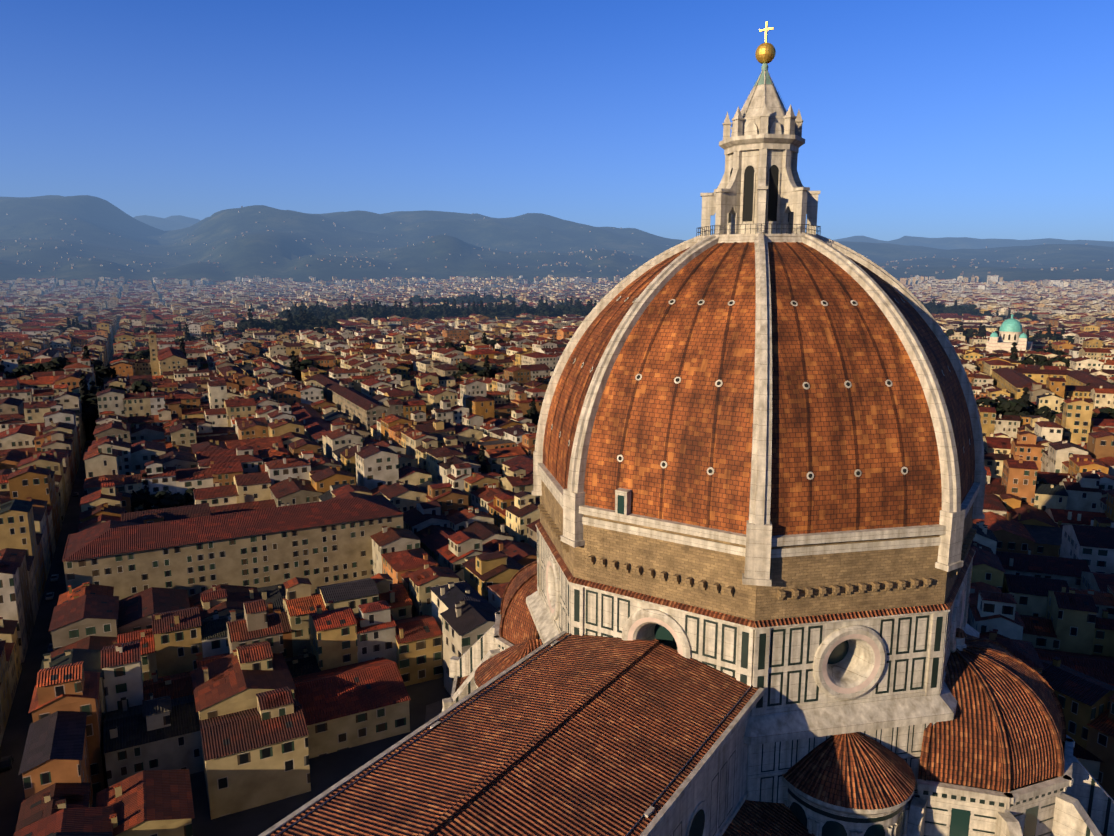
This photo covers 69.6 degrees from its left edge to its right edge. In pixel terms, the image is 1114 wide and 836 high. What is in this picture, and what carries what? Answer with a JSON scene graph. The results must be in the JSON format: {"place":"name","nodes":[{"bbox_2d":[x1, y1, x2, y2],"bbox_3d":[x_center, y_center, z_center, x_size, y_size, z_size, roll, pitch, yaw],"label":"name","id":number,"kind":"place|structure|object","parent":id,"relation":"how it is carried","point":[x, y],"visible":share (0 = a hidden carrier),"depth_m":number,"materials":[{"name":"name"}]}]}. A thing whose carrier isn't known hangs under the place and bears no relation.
{"place":"outdoors","nodes":[
{"label":"outdoors","id":0,"kind":"place"},
{"bbox_2d":[0,195,1113,835],"bbox_3d":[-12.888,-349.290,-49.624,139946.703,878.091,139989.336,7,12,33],"label":"ground","id":1,"kind":"structure","parent":0,"point":[254,251],"depth_m":4226.14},
{"bbox_2d":[0,352,112,771],"bbox_3d":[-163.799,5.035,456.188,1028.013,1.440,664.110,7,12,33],"label":"cars","id":2,"kind":"object","parent":1,"relation":"on","point":[5,763],"visible":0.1,"depth_m":185.91,"materials":[{"name":"paint"}]},
{"bbox_2d":[179,338,186,356],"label":"tree","id":3,"kind":"object","parent":1,"relation":"on","point":[182,346],"visible":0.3,"depth_m":670.96,"materials":[{"name":"green plant"}]},
{"bbox_2d":[184,324,190,340],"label":"tree","id":4,"kind":"object","parent":1,"relation":"on","point":[187,335],"visible":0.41,"depth_m":835.10,"materials":[{"name":"green plant"}]},
{"bbox_2d":[409,301,414,318],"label":"tree","id":5,"kind":"object","parent":1,"relation":"on","point":[411,312],"visible":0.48,"depth_m":1185.96,"materials":[{"name":"green plant"}]},
{"bbox_2d":[425,697,450,722],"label":"piazza","id":6,"kind":"structure","parent":1,"relation":"on","point":[433,710],"depth_m":161.24,"materials":[{"name":"grey stone"}]},
{"bbox_2d":[258,631,814,835],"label":"nave","id":7,"kind":"structure","parent":6,"relation":"on","point":[563,733],"depth_m":68.13,"materials":[{"name":"brown tile"}]},
{"bbox_2d":[526,462,980,821],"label":"drum","id":8,"kind":"object","parent":6,"relation":"on","point":[824,637],"visible":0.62,"depth_m":81.72,"materials":[{"name":"stone"}]},
{"bbox_2d":[532,231,986,585],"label":"dome","id":9,"kind":"structure","parent":8,"relation":"on","point":[760,389],"depth_m":82.19,"materials":[{"name":"tile"}]},
{"bbox_2d":[696,21,820,236],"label":"lantern","id":10,"kind":"object","parent":9,"relation":"on","point":[761,187],"visible":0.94,"depth_m":93.98,"materials":[{"name":"stone"}]},
{"bbox_2d":[442,561,1113,835],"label":"cathedral apses","id":11,"kind":"structure","parent":6,"relation":"on","point":[997,758],"depth_m":83.88,"materials":[{"name":"brown tile"}]},
{"bbox_2d":[482,333,487,344],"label":"tree","id":12,"kind":"object","parent":1,"relation":"on","point":[484,340],"visible":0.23,"depth_m":725.28,"materials":[{"name":"green plant"}]},
{"bbox_2d":[0,198,1112,276],"bbox_3d":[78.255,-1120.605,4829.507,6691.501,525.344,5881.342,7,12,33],"label":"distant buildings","id":13,"kind":"structure","parent":1,"relation":"on","point":[361,266],"depth_m":4046.29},
{"bbox_2d":[0,275,1113,835],"bbox_3d":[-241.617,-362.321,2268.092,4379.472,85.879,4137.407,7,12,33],"label":"city","id":14,"kind":"object","parent":1,"relation":"on","point":[338,553],"visible":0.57,"depth_m":237.74},
{"bbox_2d":[929,299,935,312],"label":"tree","id":15,"kind":"object","parent":1,"relation":"on","point":[932,307],"visible":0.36,"depth_m":1314.25,"materials":[{"name":"green plant"}]},
{"bbox_2d":[986,314,1032,352],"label":"synagogue","id":16,"kind":"structure","parent":1,"relation":"on","point":[1010,331],"depth_m":728.26,"materials":[{"name":"stone"}]},
{"bbox_2d":[0,0,1113,240],"label":"sky","id":17,"kind":"structure","parent":0,"point":[979,119],"materials":[{"name":"blue"}]},
{"label":"park lawns","id":18,"kind":"structure","parent":0,"visible":0},
{"bbox_2d":[0,364,12,374],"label":"tree","id":19,"kind":"object","parent":18,"relation":"on","point":[2,369],"visible":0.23,"depth_m":549.41,"materials":[{"name":"green plant"}]},
{"bbox_2d":[6,367,35,377],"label":"tree","id":20,"kind":"object","parent":18,"relation":"on","point":[17,373],"visible":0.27,"depth_m":544.84,"materials":[{"name":"green plant"}]},
{"bbox_2d":[21,365,41,373],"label":"tree","id":21,"kind":"object","parent":18,"relation":"on","point":[31,371],"visible":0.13,"depth_m":553.11,"materials":[{"name":"green plant"}]},
{"bbox_2d":[32,363,44,371],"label":"tree","id":22,"kind":"object","parent":18,"relation":"on","point":[37,366],"visible":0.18,"depth_m":556.42,"materials":[{"name":"green plant"}]},
{"bbox_2d":[40,361,63,371],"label":"tree","id":23,"kind":"object","parent":18,"relation":"on","point":[51,366],"visible":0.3,"depth_m":550.68,"materials":[{"name":"green plant"}]},
{"bbox_2d":[50,356,70,369],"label":"tree","id":24,"kind":"object","parent":18,"relation":"on","point":[63,361],"visible":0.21,"depth_m":576.61,"materials":[{"name":"green plant"}]},
{"bbox_2d":[79,374,93,436],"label":"tree","id":25,"kind":"object","parent":18,"relation":"on","point":[83,388],"visible":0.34,"depth_m":428.74,"materials":[{"name":"green plant"}]},
{"bbox_2d":[83,345,90,358],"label":"tree","id":26,"kind":"object","parent":18,"relation":"on","point":[87,352],"visible":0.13,"depth_m":585.03,"materials":[{"name":"green plant"}]},
{"bbox_2d":[80,393,98,440],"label":"tree","id":27,"kind":"object","parent":18,"relation":"on","point":[90,412],"visible":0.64,"depth_m":415.93,"materials":[{"name":"green plant"}]},
{"bbox_2d":[89,381,96,429],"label":"tree","id":28,"kind":"object","parent":18,"relation":"on","point":[93,389],"visible":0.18,"depth_m":433.61,"materials":[{"name":"green plant"}]},
{"bbox_2d":[90,360,112,388],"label":"tree","id":29,"kind":"object","parent":18,"relation":"on","point":[100,370],"visible":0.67,"depth_m":571.71,"materials":[{"name":"green plant"}]},
{"bbox_2d":[123,353,134,358],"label":"tree","id":30,"kind":"object","parent":18,"relation":"on","point":[127,355],"visible":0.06,"depth_m":653.27,"materials":[{"name":"green plant"}]},
{"bbox_2d":[125,380,157,392],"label":"tree","id":31,"kind":"object","parent":18,"relation":"on","point":[141,386],"visible":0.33,"depth_m":444.44,"materials":[{"name":"green plant"}]},
{"bbox_2d":[136,350,147,358],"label":"tree","id":32,"kind":"object","parent":18,"relation":"on","point":[141,353],"visible":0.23,"depth_m":658.19,"materials":[{"name":"green plant"}]},
{"bbox_2d":[130,487,155,511],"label":"tree","id":33,"kind":"object","parent":18,"relation":"on","point":[139,499],"visible":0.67,"depth_m":274.77,"materials":[{"name":"green plant"}]},
{"bbox_2d":[142,473,152,510],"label":"tree","id":34,"kind":"object","parent":18,"relation":"on","point":[145,507],"visible":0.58,"depth_m":276.50,"materials":[{"name":"green plant"}]},
{"bbox_2d":[149,490,186,509],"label":"tree","id":35,"kind":"object","parent":18,"relation":"on","point":[161,499],"visible":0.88,"depth_m":274.73,"materials":[{"name":"green plant"}]},
{"bbox_2d":[180,488,194,505],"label":"tree","id":36,"kind":"object","parent":18,"relation":"on","point":[188,494],"visible":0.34,"depth_m":280.50,"materials":[{"name":"green plant"}]},
{"bbox_2d":[237,322,247,331],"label":"tree","id":37,"kind":"object","parent":18,"relation":"on","point":[243,327],"visible":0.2,"depth_m":965.28,"materials":[{"name":"green plant"}]},
{"bbox_2d":[247,308,254,328],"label":"tree","id":38,"kind":"object","parent":18,"relation":"on","point":[250,323],"visible":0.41,"depth_m":950.70,"materials":[{"name":"green plant"}]},
{"bbox_2d":[247,322,268,331],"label":"tree","id":39,"kind":"object","parent":18,"relation":"on","point":[262,326],"visible":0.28,"depth_m":962.45,"materials":[{"name":"green plant"}]},
{"bbox_2d":[273,319,291,333],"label":"tree","id":40,"kind":"object","parent":18,"relation":"on","point":[281,325],"visible":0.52,"depth_m":941.87,"materials":[{"name":"green plant"}]},
{"bbox_2d":[279,311,287,318],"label":"tree","id":41,"kind":"object","parent":18,"relation":"on","point":[285,314],"visible":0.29,"depth_m":1173.39,"materials":[{"name":"green plant"}]},
{"bbox_2d":[287,309,292,328],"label":"tree","id":42,"kind":"object","parent":18,"relation":"on","point":[289,321],"visible":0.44,"depth_m":954.51,"materials":[{"name":"green plant"}]},
{"bbox_2d":[290,351,295,367],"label":"tree","id":43,"kind":"object","parent":18,"relation":"on","point":[293,358],"visible":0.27,"depth_m":586.38,"materials":[{"name":"green plant"}]},
{"bbox_2d":[287,367,301,378],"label":"tree","id":44,"kind":"object","parent":18,"relation":"on","point":[293,371],"visible":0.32,"depth_m":578.39,"materials":[{"name":"green plant"}]},
{"bbox_2d":[294,357,301,381],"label":"tree","id":45,"kind":"object","parent":18,"relation":"on","point":[297,367],"visible":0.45,"depth_m":576.96,"materials":[{"name":"green plant"}]},
{"bbox_2d":[296,321,307,331],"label":"tree","id":46,"kind":"object","parent":18,"relation":"on","point":[304,323],"visible":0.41,"depth_m":965.09,"materials":[{"name":"green plant"}]},
{"bbox_2d":[299,319,314,329],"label":"tree","id":47,"kind":"object","parent":18,"relation":"on","point":[309,321],"visible":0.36,"depth_m":965.01,"materials":[{"name":"green plant"}]},
{"bbox_2d":[295,359,323,372],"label":"tree","id":48,"kind":"object","parent":18,"relation":"on","point":[305,363],"visible":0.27,"depth_m":584.07,"materials":[{"name":"green plant"}]},
{"bbox_2d":[307,317,323,329],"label":"tree","id":49,"kind":"object","parent":18,"relation":"on","point":[317,322],"visible":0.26,"depth_m":969.39,"materials":[{"name":"green plant"}]},
{"bbox_2d":[321,319,343,329],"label":"tree","id":50,"kind":"object","parent":18,"relation":"on","point":[334,324],"visible":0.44,"depth_m":979.94,"materials":[{"name":"green plant"}]},
{"bbox_2d":[328,312,344,319],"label":"tree","id":51,"kind":"object","parent":18,"relation":"on","point":[330,317],"visible":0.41,"depth_m":1144.00,"materials":[{"name":"green plant"}]},
{"bbox_2d":[341,313,351,320],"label":"tree","id":52,"kind":"object","parent":18,"relation":"on","point":[348,316],"visible":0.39,"depth_m":1144.09,"materials":[{"name":"green plant"}]},
{"bbox_2d":[350,308,364,316],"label":"tree","id":53,"kind":"object","parent":18,"relation":"on","point":[357,312],"visible":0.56,"depth_m":1153.28,"materials":[{"name":"green plant"}]},
{"bbox_2d":[363,308,379,320],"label":"tree","id":54,"kind":"object","parent":18,"relation":"on","point":[372,311],"visible":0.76,"depth_m":1149.83,"materials":[{"name":"green plant"}]},
{"bbox_2d":[413,313,427,319],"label":"tree","id":55,"kind":"object","parent":18,"relation":"on","point":[420,317],"visible":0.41,"depth_m":1192.90,"materials":[{"name":"green plant"}]},
{"bbox_2d":[414,309,431,317],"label":"tree","id":56,"kind":"object","parent":18,"relation":"on","point":[424,310],"visible":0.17,"depth_m":1220.85,"materials":[{"name":"green plant"}]},
{"bbox_2d":[422,310,437,319],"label":"tree","id":57,"kind":"object","parent":18,"relation":"on","point":[430,311],"visible":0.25,"depth_m":1221.49,"materials":[{"name":"green plant"}]},
{"bbox_2d":[442,300,447,316],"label":"tree","id":58,"kind":"object","parent":18,"relation":"on","point":[445,310],"visible":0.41,"depth_m":1216.39,"materials":[{"name":"green plant"}]},
{"bbox_2d":[445,342,461,350],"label":"tree","id":59,"kind":"object","parent":18,"relation":"on","point":[450,344],"visible":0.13,"depth_m":732.35,"materials":[{"name":"green plant"}]},
{"bbox_2d":[450,362,474,378],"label":"tree","id":60,"kind":"object","parent":18,"relation":"on","point":[463,367],"visible":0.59,"depth_m":559.22,"materials":[{"name":"green plant"}]},
{"bbox_2d":[458,311,469,317],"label":"tree","id":61,"kind":"object","parent":18,"relation":"on","point":[465,313],"visible":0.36,"depth_m":1218.70,"materials":[{"name":"green plant"}]},
{"bbox_2d":[471,301,476,313],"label":"tree","id":62,"kind":"object","parent":18,"relation":"on","point":[473,309],"visible":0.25,"depth_m":1216.53,"materials":[{"name":"green plant"}]},
{"bbox_2d":[476,369,486,377],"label":"tree","id":63,"kind":"object","parent":18,"relation":"on","point":[480,372],"visible":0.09,"depth_m":544.79,"materials":[{"name":"green plant"}]},
{"bbox_2d":[478,445,487,472],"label":"tree","id":64,"kind":"object","parent":18,"relation":"on","point":[482,460],"visible":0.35,"depth_m":308.75,"materials":[{"name":"green plant"}]},
{"bbox_2d":[483,356,490,377],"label":"tree","id":65,"kind":"object","parent":18,"relation":"on","point":[486,366],"visible":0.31,"depth_m":545.82,"materials":[{"name":"green plant"}]},
{"bbox_2d":[482,296,494,302],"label":"tree","id":66,"kind":"object","parent":18,"relation":"on","point":[488,298],"visible":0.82,"depth_m":1836.73,"materials":[{"name":"green plant"}]},
{"bbox_2d":[480,366,497,377],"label":"tree","id":67,"kind":"object","parent":18,"relation":"on","point":[491,368],"visible":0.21,"depth_m":553.57,"materials":[{"name":"green plant"}]},
{"bbox_2d":[485,308,494,316],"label":"tree","id":68,"kind":"object","parent":18,"relation":"on","point":[490,312],"visible":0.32,"depth_m":1233.20,"materials":[{"name":"green plant"}]},
{"bbox_2d":[487,337,505,346],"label":"tree","id":69,"kind":"object","parent":18,"relation":"on","point":[492,343],"visible":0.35,"depth_m":783.47,"materials":[{"name":"green plant"}]},
{"bbox_2d":[495,305,502,312],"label":"tree","id":70,"kind":"object","parent":18,"relation":"on","point":[498,308],"visible":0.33,"depth_m":1273.66,"materials":[{"name":"green plant"}]},
{"bbox_2d":[501,310,514,316],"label":"tree","id":71,"kind":"object","parent":18,"relation":"on","point":[503,313],"visible":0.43,"depth_m":1249.37,"materials":[{"name":"green plant"}]},
{"bbox_2d":[517,305,534,314],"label":"tree","id":72,"kind":"object","parent":18,"relation":"on","point":[531,311],"visible":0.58,"depth_m":1262.84,"materials":[{"name":"green plant"}]},
{"bbox_2d":[524,409,539,423],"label":"tree","id":73,"kind":"object","parent":18,"relation":"on","point":[528,415],"visible":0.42,"depth_m":431.68,"materials":[{"name":"green plant"}]},
{"bbox_2d":[530,397,537,424],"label":"tree","id":74,"kind":"object","parent":18,"relation":"on","point":[533,413],"visible":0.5,"depth_m":427.63,"materials":[{"name":"green plant"}]},
{"bbox_2d":[538,308,555,316],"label":"tree","id":75,"kind":"object","parent":18,"relation":"on","point":[549,314],"visible":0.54,"depth_m":1243.55,"materials":[{"name":"green plant"}]},
{"bbox_2d":[553,310,562,315],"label":"tree","id":76,"kind":"object","parent":18,"relation":"on","point":[558,313],"visible":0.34,"depth_m":1261.21,"materials":[{"name":"green plant"}]},
{"bbox_2d":[574,309,586,316],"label":"tree","id":77,"kind":"object","parent":18,"relation":"on","point":[582,313],"visible":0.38,"depth_m":1242.83,"materials":[{"name":"green plant"}]},
{"bbox_2d":[936,303,945,311],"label":"tree","id":78,"kind":"object","parent":18,"relation":"on","point":[940,306],"visible":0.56,"depth_m":1330.37,"materials":[{"name":"green plant"}]},
{"bbox_2d":[943,306,957,312],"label":"tree","id":79,"kind":"object","parent":18,"relation":"on","point":[952,308],"visible":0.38,"depth_m":1320.05,"materials":[{"name":"green plant"}]},
{"bbox_2d":[945,329,955,334],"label":"tree","id":80,"kind":"object","parent":18,"relation":"on","point":[949,332],"visible":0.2,"depth_m":879.77,"materials":[{"name":"green plant"}]},
{"bbox_2d":[957,306,972,314],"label":"tree","id":81,"kind":"object","parent":18,"relation":"on","point":[967,310],"visible":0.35,"depth_m":1310.55,"materials":[{"name":"green plant"}]},
{"bbox_2d":[965,328,978,337],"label":"tree","id":82,"kind":"object","parent":18,"relation":"on","point":[970,331],"visible":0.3,"depth_m":881.71,"materials":[{"name":"green plant"}]},
{"bbox_2d":[968,304,979,314],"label":"tree","id":83,"kind":"object","parent":18,"relation":"on","point":[972,306],"visible":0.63,"depth_m":1313.98,"materials":[{"name":"green plant"}]},
{"bbox_2d":[976,397,997,407],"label":"tree","id":84,"kind":"object","parent":18,"relation":"on","point":[986,401],"visible":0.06,"depth_m":405.26,"materials":[{"name":"green plant"}]},
{"bbox_2d":[981,311,994,316],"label":"tree","id":85,"kind":"object","parent":18,"relation":"on","point":[987,313],"visible":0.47,"depth_m":1287.43,"materials":[{"name":"green plant"}]},
{"bbox_2d":[990,402,1002,407],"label":"tree","id":86,"kind":"object","parent":18,"relation":"on","point":[997,404],"visible":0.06,"depth_m":411.42,"materials":[{"name":"green plant"}]},
{"bbox_2d":[995,397,1011,405],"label":"tree","id":87,"kind":"object","parent":18,"relation":"on","point":[1000,400],"visible":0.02,"depth_m":418.39,"materials":[{"name":"green plant"}]},
{"bbox_2d":[995,400,1030,423],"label":"tree","id":88,"kind":"object","parent":18,"relation":"on","point":[1015,408],"visible":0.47,"depth_m":393.63,"materials":[{"name":"green plant"}]},
{"bbox_2d":[1009,342,1018,360],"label":"tree","id":89,"kind":"object","parent":18,"relation":"on","point":[1013,355],"visible":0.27,"depth_m":620.72,"materials":[{"name":"green plant"}]},
{"bbox_2d":[1020,387,1029,412],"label":"tree","id":90,"kind":"object","parent":18,"relation":"on","point":[1024,398],"visible":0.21,"depth_m":404.33,"materials":[{"name":"green plant"}]},
{"bbox_2d":[1013,399,1037,412],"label":"tree","id":91,"kind":"object","parent":18,"relation":"on","point":[1032,407],"visible":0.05,"depth_m":413.44,"materials":[{"name":"green plant"}]},
{"bbox_2d":[1023,354,1050,364],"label":"tree","id":92,"kind":"object","parent":18,"relation":"on","point":[1027,360],"visible":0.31,"depth_m":616.24,"materials":[{"name":"green plant"}]},
{"bbox_2d":[1033,334,1047,340],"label":"tree","id":93,"kind":"object","parent":18,"relation":"on","point":[1043,336],"visible":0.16,"depth_m":835.31,"materials":[{"name":"green plant"}]},
{"bbox_2d":[1033,405,1051,418],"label":"tree","id":94,"kind":"object","parent":18,"relation":"on","point":[1046,410],"visible":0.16,"depth_m":399.60,"materials":[{"name":"green plant"}]},
{"bbox_2d":[1035,355,1051,365],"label":"tree","id":95,"kind":"object","parent":18,"relation":"on","point":[1041,359],"visible":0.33,"depth_m":608.63,"materials":[{"name":"green plant"}]},
{"bbox_2d":[1036,476,1055,484],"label":"tree","id":96,"kind":"object","parent":18,"relation":"on","point":[1042,481],"visible":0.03,"depth_m":286.51,"materials":[{"name":"green plant"}]},
{"bbox_2d":[1045,324,1051,339],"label":"tree","id":97,"kind":"object","parent":18,"relation":"on","point":[1048,332],"visible":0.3,"depth_m":837.82,"materials":[{"name":"green plant"}]},
{"bbox_2d":[1053,356,1065,361],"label":"tree","id":98,"kind":"object","parent":18,"relation":"on","point":[1059,358],"visible":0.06,"depth_m":606.53,"materials":[{"name":"green plant"}]},
{"bbox_2d":[1052,350,1068,355],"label":"tree","id":99,"kind":"object","parent":18,"relation":"on","point":[1060,352],"visible":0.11,"depth_m":674.11,"materials":[{"name":"green plant"}]},
{"bbox_2d":[1051,358,1070,366],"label":"tree","id":100,"kind":"object","parent":18,"relation":"on","point":[1066,362],"visible":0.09,"depth_m":585.25,"materials":[{"name":"green plant"}]},
{"bbox_2d":[1056,336,1074,343],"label":"tree","id":101,"kind":"object","parent":18,"relation":"on","point":[1069,339],"visible":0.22,"depth_m":824.98,"materials":[{"name":"green plant"}]},
{"bbox_2d":[1051,402,1095,417],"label":"tree","id":102,"kind":"object","parent":18,"relation":"on","point":[1054,415],"visible":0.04,"depth_m":403.01,"materials":[{"name":"green plant"}]},
{"bbox_2d":[1092,407,1113,418],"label":"tree","id":103,"kind":"object","parent":18,"relation":"on","point":[1106,413],"visible":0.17,"depth_m":381.68,"materials":[{"name":"green plant"}]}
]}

